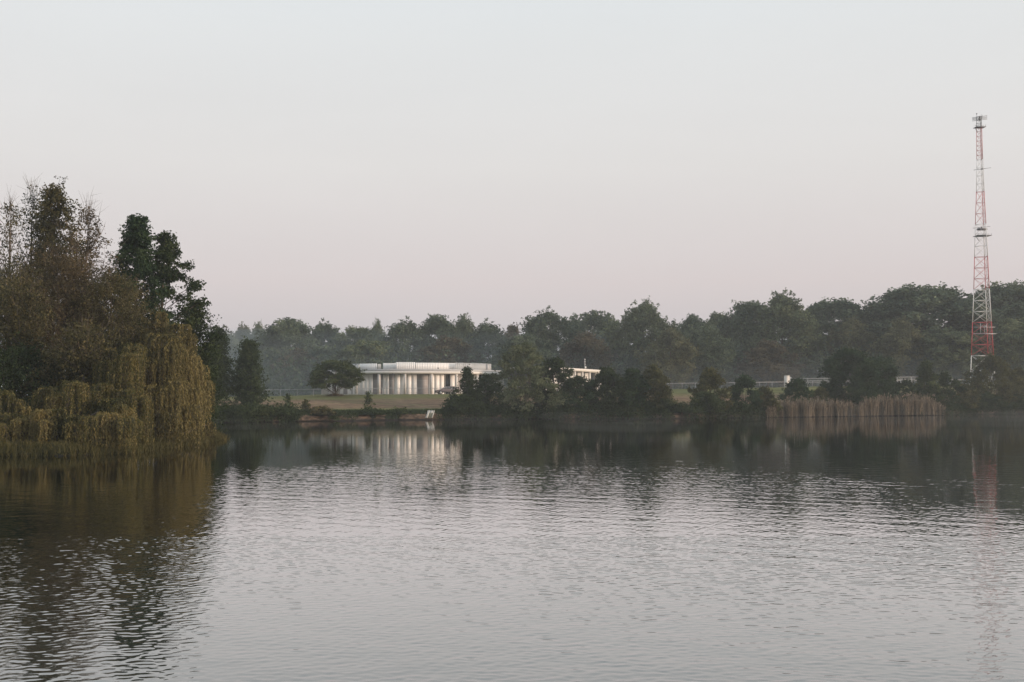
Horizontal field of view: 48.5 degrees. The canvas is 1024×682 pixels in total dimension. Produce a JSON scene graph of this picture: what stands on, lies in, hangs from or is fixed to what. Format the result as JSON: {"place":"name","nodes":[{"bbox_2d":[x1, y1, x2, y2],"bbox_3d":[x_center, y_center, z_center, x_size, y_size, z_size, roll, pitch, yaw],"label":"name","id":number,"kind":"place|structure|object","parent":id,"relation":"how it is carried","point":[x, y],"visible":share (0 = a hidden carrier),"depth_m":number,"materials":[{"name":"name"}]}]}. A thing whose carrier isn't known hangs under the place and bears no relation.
{"place":"outdoors","nodes":[
{"label":"outdoors","id":0,"kind":"place"},
{"bbox_2d":[7,432,139,455],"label":"peninsula","id":1,"kind":"object","parent":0,"point":[57,450],"depth_m":71.95,"materials":[{"name":"soil"}]},
{"bbox_2d":[0,183,45,351],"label":"thin tree","id":2,"kind":"object","parent":1,"relation":"on","point":[10,233],"visible":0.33,"depth_m":90.62,"materials":[{"name":"brown plant"}]},
{"bbox_2d":[0,172,59,337],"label":"thin tree","id":3,"kind":"object","parent":1,"relation":"on","point":[32,218],"visible":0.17,"depth_m":93.36,"materials":[{"name":"brown plant"}]},
{"bbox_2d":[0,268,61,395],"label":"pale trunk tree","id":4,"kind":"object","parent":1,"relation":"on","point":[22,312],"visible":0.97,"depth_m":82.76,"materials":[{"name":"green plant"}]},
{"bbox_2d":[0,331,71,413],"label":"understory shrub","id":5,"kind":"object","parent":1,"relation":"on","point":[9,371],"visible":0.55,"depth_m":80.96,"materials":[{"name":"green plant"}]},
{"bbox_2d":[0,250,74,364],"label":"brown tree","id":6,"kind":"object","parent":1,"relation":"on","point":[10,271],"visible":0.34,"depth_m":85.57,"materials":[{"name":"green plant"}]},
{"bbox_2d":[9,337,86,410],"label":"understory shrub","id":7,"kind":"object","parent":1,"relation":"on","point":[49,369],"visible":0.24,"depth_m":81.86,"materials":[{"name":"green plant"}]},
{"bbox_2d":[18,175,93,374],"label":"tall tree","id":8,"kind":"object","parent":1,"relation":"on","point":[57,199],"visible":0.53,"depth_m":92.03,"materials":[{"name":"green plant"}]},
{"bbox_2d":[2,229,118,380],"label":"brown tree","id":9,"kind":"object","parent":1,"relation":"on","point":[65,269],"visible":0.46,"depth_m":87.38,"materials":[{"name":"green plant"}]},
{"bbox_2d":[0,379,142,452],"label":"willow tree","id":10,"kind":"object","parent":1,"relation":"on","point":[53,414],"visible":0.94,"depth_m":73.89,"materials":[{"name":"green plant"}]},
{"bbox_2d":[38,312,123,404],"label":"pale trunk tree","id":11,"kind":"object","parent":1,"relation":"on","point":[81,364],"visible":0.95,"depth_m":80.51,"materials":[{"name":"green plant"}]},
{"bbox_2d":[55,231,110,302],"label":"yellowing tree","id":12,"kind":"object","parent":1,"relation":"on","point":[81,260],"visible":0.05,"depth_m":99.29,"materials":[{"name":"brown plant"}]},
{"bbox_2d":[48,192,130,348],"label":"thin tree","id":13,"kind":"object","parent":1,"relation":"on","point":[88,217],"visible":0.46,"depth_m":90.25,"materials":[{"name":"green plant"}]},
{"bbox_2d":[60,259,162,374],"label":"brown tree","id":14,"kind":"object","parent":1,"relation":"on","point":[125,337],"visible":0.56,"depth_m":88.24,"materials":[{"name":"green plant"}]},
{"bbox_2d":[84,342,155,445],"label":"willow tree","id":15,"kind":"object","parent":1,"relation":"on","point":[127,378],"visible":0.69,"depth_m":78.72,"materials":[{"name":"green plant"}]},
{"bbox_2d":[101,213,174,351],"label":"broad tree","id":16,"kind":"object","parent":1,"relation":"on","point":[136,245],"visible":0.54,"depth_m":93.80,"materials":[{"name":"green plant"}]},
{"bbox_2d":[124,230,225,353],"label":"loose tree","id":17,"kind":"object","parent":1,"relation":"on","point":[168,253],"visible":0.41,"depth_m":96.90,"materials":[{"name":"green plant"}]},
{"bbox_2d":[135,311,216,446],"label":"willow tree","id":18,"kind":"object","parent":1,"relation":"on","point":[177,384],"visible":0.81,"depth_m":85.57,"materials":[{"name":"green plant"}]},
{"bbox_2d":[176,294,225,423],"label":"dark tree","id":19,"kind":"object","parent":1,"relation":"on","point":[203,324],"visible":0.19,"depth_m":99.94,"materials":[{"name":"green plant"}]},
{"bbox_2d":[190,348,236,431],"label":"understory shrub","id":20,"kind":"object","parent":1,"relation":"on","point":[219,397],"visible":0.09,"depth_m":101.02,"materials":[{"name":"green plant"}]},
{"bbox_2d":[0,427,229,455],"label":"bank grass","id":21,"kind":"structure","parent":0,"point":[44,449],"depth_m":72.33,"materials":[{"name":"plant"}]},
{"bbox_2d":[0,414,1023,681],"bbox_3d":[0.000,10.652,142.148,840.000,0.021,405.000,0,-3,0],"label":"water","id":22,"kind":"structure","parent":0,"point":[868,548],"depth_m":26.55,"materials":[{"name":"liquid"}]},
{"bbox_2d":[765,392,946,417],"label":"reeds","id":23,"kind":"object","parent":22,"relation":"on","point":[882,406],"visible":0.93,"depth_m":215.44,"materials":[{"name":"plant"}]},
{"bbox_2d":[0,0,1023,386],"label":"sky","id":24,"kind":"structure","parent":0,"point":[345,163],"materials":[{"name":"white"}]},
{"bbox_2d":[23,384,1023,422],"bbox_3d":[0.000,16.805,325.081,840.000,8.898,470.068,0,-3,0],"label":"ground","id":25,"kind":"structure","parent":0,"point":[390,401],"depth_m":198.22,"materials":[{"name":"plant"}]},
{"bbox_2d":[202,323,239,405],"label":"tree","id":26,"kind":"object","parent":25,"relation":"on","point":[226,360],"visible":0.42,"depth_m":168.41,"materials":[{"name":"green plant"}]},
{"bbox_2d":[216,403,246,414],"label":"bank bush","id":27,"kind":"object","parent":25,"relation":"on","point":[231,409],"visible":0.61,"depth_m":161.91,"materials":[{"name":"green plant"}]},
{"bbox_2d":[225,332,241,370],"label":"forest tree","id":28,"kind":"object","parent":25,"relation":"on","point":[233,342],"visible":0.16,"depth_m":379.15,"materials":[{"name":"green plant"}]},
{"bbox_2d":[230,321,250,357],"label":"forest tree","id":29,"kind":"object","parent":25,"relation":"on","point":[240,332],"visible":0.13,"depth_m":389.39,"materials":[{"name":"green plant"}]},
{"bbox_2d":[226,336,278,405],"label":"tree","id":30,"kind":"object","parent":25,"relation":"on","point":[249,366],"visible":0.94,"depth_m":168.66,"materials":[{"name":"green plant"}]},
{"bbox_2d":[240,319,265,348],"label":"forest tree","id":31,"kind":"object","parent":25,"relation":"on","point":[258,326],"visible":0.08,"depth_m":384.01,"materials":[{"name":"green plant"}]},
{"bbox_2d":[236,400,276,415],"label":"bank bush","id":32,"kind":"object","parent":25,"relation":"on","point":[263,409],"visible":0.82,"depth_m":163.95,"materials":[{"name":"green plant"}]},
{"bbox_2d":[240,347,287,381],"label":"forest tree","id":33,"kind":"object","parent":25,"relation":"on","point":[268,352],"visible":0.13,"depth_m":321.98,"materials":[{"name":"green plant"}]},
{"bbox_2d":[267,405,296,415],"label":"bank bush","id":34,"kind":"object","parent":25,"relation":"on","point":[284,411],"visible":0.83,"depth_m":165.77,"materials":[{"name":"green plant"}]},
{"bbox_2d":[281,393,294,405],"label":"sapling","id":35,"kind":"object","parent":25,"relation":"on","point":[288,397],"visible":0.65,"depth_m":171.16,"materials":[{"name":"green plant"}]},
{"bbox_2d":[253,317,323,374],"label":"oak tree","id":36,"kind":"object","parent":25,"relation":"on","point":[285,330],"visible":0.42,"depth_m":329.97,"materials":[{"name":"green plant"}]},
{"bbox_2d":[267,346,322,391],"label":"forest tree","id":37,"kind":"object","parent":25,"relation":"on","point":[299,354],"visible":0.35,"depth_m":314.01,"materials":[{"name":"green plant"}]},
{"bbox_2d":[300,399,311,410],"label":"sapling","id":38,"kind":"object","parent":25,"relation":"on","point":[305,405],"visible":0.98,"depth_m":172.84,"materials":[{"name":"green plant"}]},
{"bbox_2d":[291,345,341,390],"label":"forest tree","id":39,"kind":"object","parent":25,"relation":"on","point":[328,350],"visible":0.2,"depth_m":319.60,"materials":[{"name":"green plant"}]},
{"bbox_2d":[309,406,337,414],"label":"bramble mound","id":40,"kind":"object","parent":25,"relation":"on","point":[320,410],"visible":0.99,"depth_m":170.94,"materials":[{"name":"green plant"}]},
{"bbox_2d":[309,317,339,345],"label":"forest tree","id":41,"kind":"object","parent":25,"relation":"on","point":[326,332],"visible":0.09,"depth_m":344.28,"materials":[{"name":"green plant"}]},
{"bbox_2d":[215,408,449,421],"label":"bank weeds","id":42,"kind":"object","parent":25,"relation":"on","point":[356,413],"visible":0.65,"depth_m":175.23,"materials":[{"name":"green plant"}]},
{"bbox_2d":[306,359,367,393],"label":"lawn tree","id":43,"kind":"object","parent":25,"relation":"on","point":[345,374],"visible":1,"depth_m":211.91,"materials":[{"name":"green plant"}]},
{"bbox_2d":[324,325,380,361],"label":"forest tree","id":44,"kind":"object","parent":25,"relation":"on","point":[353,333],"visible":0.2,"depth_m":333.71,"materials":[{"name":"green plant"}]},
{"bbox_2d":[327,339,398,368],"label":"forest tree","id":45,"kind":"object","parent":25,"relation":"on","point":[369,347],"visible":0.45,"depth_m":307.56,"materials":[{"name":"green plant"}]},
{"bbox_2d":[362,391,375,408],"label":"sapling","id":46,"kind":"object","parent":25,"relation":"on","point":[369,399],"visible":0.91,"depth_m":178.54,"materials":[{"name":"green plant"}]},
{"bbox_2d":[359,407,382,414],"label":"bank bush","id":47,"kind":"object","parent":25,"relation":"on","point":[370,411],"visible":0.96,"depth_m":175.84,"materials":[{"name":"green plant"}]},
{"bbox_2d":[371,318,387,339],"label":"forest tree","id":48,"kind":"object","parent":25,"relation":"on","point":[378,328],"visible":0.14,"depth_m":349.87,"materials":[{"name":"green plant"}]},
{"bbox_2d":[389,406,407,413],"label":"bank bush","id":49,"kind":"object","parent":25,"relation":"on","point":[400,410],"visible":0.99,"depth_m":180.00,"materials":[{"name":"green plant"}]},
{"bbox_2d":[375,316,425,361],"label":"forest tree","id":50,"kind":"object","parent":25,"relation":"on","point":[407,335],"visible":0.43,"depth_m":326.28,"materials":[{"name":"green plant"}]},
{"bbox_2d":[321,362,503,394],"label":"round building","id":51,"kind":"structure","parent":25,"relation":"on","point":[414,377],"depth_m":230.42,"materials":[{"name":"concrete"}]},
{"bbox_2d":[445,374,449,393],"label":"window","id":52,"kind":"structure","parent":51,"relation":"in","point":[447,376],"depth_m":231.38,"materials":[{"name":"black glass"}]},
{"bbox_2d":[407,313,454,362],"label":"forest tree","id":53,"kind":"object","parent":25,"relation":"on","point":[439,326],"visible":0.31,"depth_m":329.99,"materials":[{"name":"green plant"}]},
{"bbox_2d":[435,386,458,393],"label":"parked car","id":54,"kind":"object","parent":25,"relation":"on","point":[447,389],"visible":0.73,"depth_m":223.66,"materials":[{"name":"silver metal"}]},
{"bbox_2d":[406,335,489,362],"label":"forest tree","id":55,"kind":"object","parent":25,"relation":"on","point":[453,346],"visible":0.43,"depth_m":307.30,"materials":[{"name":"green plant"}]},
{"bbox_2d":[442,392,485,413],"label":"bank bush","id":56,"kind":"object","parent":25,"relation":"on","point":[460,401],"visible":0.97,"depth_m":186.25,"materials":[{"name":"green plant"}]},
{"bbox_2d":[443,364,486,408],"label":"bank bush","id":57,"kind":"object","parent":25,"relation":"on","point":[466,384],"visible":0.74,"depth_m":189.53,"materials":[{"name":"green plant"}]},
{"bbox_2d":[452,313,488,362],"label":"forest tree","id":58,"kind":"object","parent":25,"relation":"on","point":[463,329],"visible":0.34,"depth_m":332.87,"materials":[{"name":"green plant"}]},
{"bbox_2d":[468,372,510,409],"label":"bank bush","id":59,"kind":"object","parent":25,"relation":"on","point":[484,380],"visible":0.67,"depth_m":190.31,"materials":[{"name":"green plant"}]},
{"bbox_2d":[468,318,511,369],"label":"forest tree","id":60,"kind":"object","parent":25,"relation":"on","point":[490,334],"visible":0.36,"depth_m":334.38,"materials":[{"name":"green plant"}]},
{"bbox_2d":[487,322,520,362],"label":"forest tree","id":61,"kind":"object","parent":25,"relation":"on","point":[511,328],"visible":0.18,"depth_m":339.35,"materials":[{"name":"green plant"}]},
{"bbox_2d":[232,382,784,396],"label":"rail fence","id":62,"kind":"object","parent":25,"relation":"on","point":[451,388],"visible":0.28,"depth_m":220.75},
{"bbox_2d":[488,333,555,385],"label":"forest tree","id":63,"kind":"object","parent":25,"relation":"on","point":[524,337],"visible":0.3,"depth_m":302.19,"materials":[{"name":"green plant"}]},
{"bbox_2d":[491,342,571,411],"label":"sage willow","id":64,"kind":"object","parent":25,"relation":"on","point":[528,359],"visible":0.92,"depth_m":190.43,"materials":[{"name":"green plant"}]},
{"bbox_2d":[512,305,584,365],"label":"ash tree","id":65,"kind":"object","parent":25,"relation":"on","point":[536,325],"visible":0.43,"depth_m":315.28,"materials":[{"name":"green plant"}]},
{"bbox_2d":[508,367,600,391],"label":"white wing","id":66,"kind":"structure","parent":25,"relation":"on","point":[589,373],"depth_m":246.12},
{"bbox_2d":[529,356,584,408],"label":"bank bush","id":67,"kind":"object","parent":25,"relation":"on","point":[555,365],"visible":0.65,"depth_m":193.04,"materials":[{"name":"green plant"}]},
{"bbox_2d":[556,375,602,410],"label":"bank bush","id":68,"kind":"object","parent":25,"relation":"on","point":[581,391],"visible":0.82,"depth_m":192.32,"materials":[{"name":"green plant"}]},
{"bbox_2d":[556,330,619,371],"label":"forest tree","id":69,"kind":"object","parent":25,"relation":"on","point":[588,339],"visible":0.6,"depth_m":298.94,"materials":[{"name":"green plant"}]},
{"bbox_2d":[563,310,629,362],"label":"forest tree","id":70,"kind":"object","parent":25,"relation":"on","point":[594,322],"visible":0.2,"depth_m":341.64,"materials":[{"name":"green plant"}]},
{"bbox_2d":[580,363,636,409],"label":"bank bush","id":71,"kind":"object","parent":25,"relation":"on","point":[608,378],"visible":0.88,"depth_m":192.56,"materials":[{"name":"green plant"}]},
{"bbox_2d":[213,395,1023,422],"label":"shoreline bushes","id":72,"kind":"object","parent":25,"relation":"on","point":[561,410],"visible":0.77,"depth_m":190.19,"materials":[{"name":"green plant"}]},
{"bbox_2d":[226,318,1023,395],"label":"woodland undergrowth","id":73,"kind":"object","parent":25,"relation":"on","point":[299,383],"visible":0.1,"depth_m":301.01,"materials":[{"name":"plant"}]},
{"bbox_2d":[607,367,652,407],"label":"bank bush","id":74,"kind":"object","parent":25,"relation":"on","point":[634,376],"visible":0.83,"depth_m":192.62,"materials":[{"name":"green plant"}]},
{"bbox_2d":[599,295,681,375],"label":"ash tree","id":75,"kind":"object","parent":25,"relation":"on","point":[636,323],"visible":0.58,"depth_m":308.43,"materials":[{"name":"green plant"}]},
{"bbox_2d":[636,364,684,409],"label":"bank bush","id":76,"kind":"object","parent":25,"relation":"on","point":[660,389],"visible":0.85,"depth_m":192.87,"materials":[{"name":"green plant"}]},
{"bbox_2d":[643,398,686,412],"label":"bank bush","id":77,"kind":"object","parent":25,"relation":"on","point":[676,406],"visible":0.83,"depth_m":191.63,"materials":[{"name":"green plant"}]},
{"bbox_2d":[634,326,703,388],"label":"forest tree","id":78,"kind":"object","parent":25,"relation":"on","point":[678,346],"visible":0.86,"depth_m":288.49,"materials":[{"name":"green plant"}]},
{"bbox_2d":[670,405,705,412],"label":"bank bush","id":79,"kind":"object","parent":25,"relation":"on","point":[688,409],"visible":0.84,"depth_m":192.46,"materials":[{"name":"green plant"}]},
{"bbox_2d":[676,312,713,388],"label":"forest tree","id":80,"kind":"object","parent":25,"relation":"on","point":[696,320],"visible":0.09,"depth_m":328.33,"materials":[{"name":"green plant"}]},
{"bbox_2d":[667,324,741,386],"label":"forest tree","id":81,"kind":"object","parent":25,"relation":"on","point":[709,337],"visible":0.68,"depth_m":294.25,"materials":[{"name":"green plant"}]},
{"bbox_2d":[689,391,727,411],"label":"bank bush","id":82,"kind":"object","parent":25,"relation":"on","point":[715,402],"visible":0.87,"depth_m":195.63,"materials":[{"name":"green plant"}]},
{"bbox_2d":[686,366,734,410],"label":"bank bush","id":83,"kind":"object","parent":25,"relation":"on","point":[710,379],"visible":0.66,"depth_m":199.12,"materials":[{"name":"green plant"}]},
{"bbox_2d":[697,311,739,387],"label":"forest tree","id":84,"kind":"object","parent":25,"relation":"on","point":[713,319],"visible":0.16,"depth_m":323.33,"materials":[{"name":"green plant"}]},
{"bbox_2d":[729,372,763,409],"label":"bank bush","id":85,"kind":"object","parent":25,"relation":"on","point":[741,383],"visible":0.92,"depth_m":203.02,"materials":[{"name":"green plant"}]},
{"bbox_2d":[716,299,780,374],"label":"forest tree","id":86,"kind":"object","parent":25,"relation":"on","point":[743,318],"visible":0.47,"depth_m":314.19,"materials":[{"name":"green plant"}]},
{"bbox_2d":[733,339,806,386],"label":"forest tree","id":87,"kind":"object","parent":25,"relation":"on","point":[765,353],"visible":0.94,"depth_m":293.75,"materials":[{"name":"green plant"}]},
{"bbox_2d":[757,385,783,410],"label":"bank bush","id":88,"kind":"object","parent":25,"relation":"on","point":[767,397],"visible":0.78,"depth_m":204.32,"materials":[{"name":"green plant"}]},
{"bbox_2d":[733,288,828,379],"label":"forest tree","id":89,"kind":"object","parent":25,"relation":"on","point":[783,312],"visible":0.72,"depth_m":305.42,"materials":[{"name":"green plant"}]},
{"bbox_2d":[777,378,814,403],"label":"bank bush","id":90,"kind":"object","parent":25,"relation":"on","point":[797,385],"visible":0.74,"depth_m":213.17,"materials":[{"name":"green plant"}]},
{"bbox_2d":[807,386,833,403],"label":"bank bush","id":91,"kind":"object","parent":25,"relation":"on","point":[821,392],"visible":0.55,"depth_m":218.07,"materials":[{"name":"green plant"}]},
{"bbox_2d":[783,297,886,374],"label":"forest tree","id":92,"kind":"object","parent":25,"relation":"on","point":[834,310],"visible":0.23,"depth_m":318.77,"materials":[{"name":"green plant"}]},
{"bbox_2d":[816,347,883,406],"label":"round bush","id":93,"kind":"object","parent":25,"relation":"on","point":[855,359],"visible":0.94,"depth_m":220.32,"materials":[{"name":"green plant"}]},
{"bbox_2d":[814,315,898,375],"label":"forest tree","id":94,"kind":"object","parent":25,"relation":"on","point":[859,332],"visible":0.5,"depth_m":303.40,"materials":[{"name":"green plant"}]},
{"bbox_2d":[860,355,902,403],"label":"round bush","id":95,"kind":"object","parent":25,"relation":"on","point":[887,381],"visible":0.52,"depth_m":226.74,"materials":[{"name":"green plant"}]},
{"bbox_2d":[863,315,931,380],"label":"forest tree","id":96,"kind":"object","parent":25,"relation":"on","point":[903,330],"visible":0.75,"depth_m":297.26,"materials":[{"name":"green plant"}]},
{"bbox_2d":[886,378,930,402],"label":"bank bush","id":97,"kind":"object","parent":25,"relation":"on","point":[904,383],"visible":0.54,"depth_m":229.16,"materials":[{"name":"green plant"}]},
{"bbox_2d":[914,359,944,399],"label":"bank bush","id":98,"kind":"object","parent":25,"relation":"on","point":[925,374],"visible":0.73,"depth_m":232.43,"materials":[{"name":"green plant"}]},
{"bbox_2d":[854,281,1017,369],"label":"oak tree","id":99,"kind":"object","parent":25,"relation":"on","point":[952,307],"visible":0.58,"depth_m":308.12,"materials":[{"name":"green plant"}]},
{"bbox_2d":[929,370,966,406],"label":"bank bush","id":100,"kind":"object","parent":25,"relation":"on","point":[944,377],"visible":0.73,"depth_m":232.96,"materials":[{"name":"green plant"}]},
{"bbox_2d":[906,330,997,383],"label":"forest tree","id":101,"kind":"object","parent":25,"relation":"on","point":[945,358],"visible":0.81,"depth_m":294.02,"materials":[{"name":"green plant"}]},
{"bbox_2d":[944,383,982,408],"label":"bank bush","id":102,"kind":"object","parent":25,"relation":"on","point":[974,397],"visible":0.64,"depth_m":237.03,"materials":[{"name":"green plant"}]},
{"bbox_2d":[941,279,1023,358],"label":"oak tree","id":103,"kind":"object","parent":25,"relation":"on","point":[1003,297],"visible":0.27,"depth_m":315.78,"materials":[{"name":"green plant"}]},
{"bbox_2d":[970,113,995,384],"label":"lattice mast","id":104,"kind":"object","parent":25,"relation":"on","point":[980,126],"visible":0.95,"depth_m":286.56,"materials":[{"name":"metal"}]},
{"bbox_2d":[957,352,1023,404],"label":"bank bush","id":105,"kind":"object","parent":25,"relation":"on","point":[1002,386],"visible":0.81,"depth_m":248.71,"materials":[{"name":"green plant"}]},
{"bbox_2d":[974,317,1023,381],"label":"forest tree","id":106,"kind":"object","parent":25,"relation":"on","point":[1009,330],"visible":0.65,"depth_m":293.79,"materials":[{"name":"green plant"}]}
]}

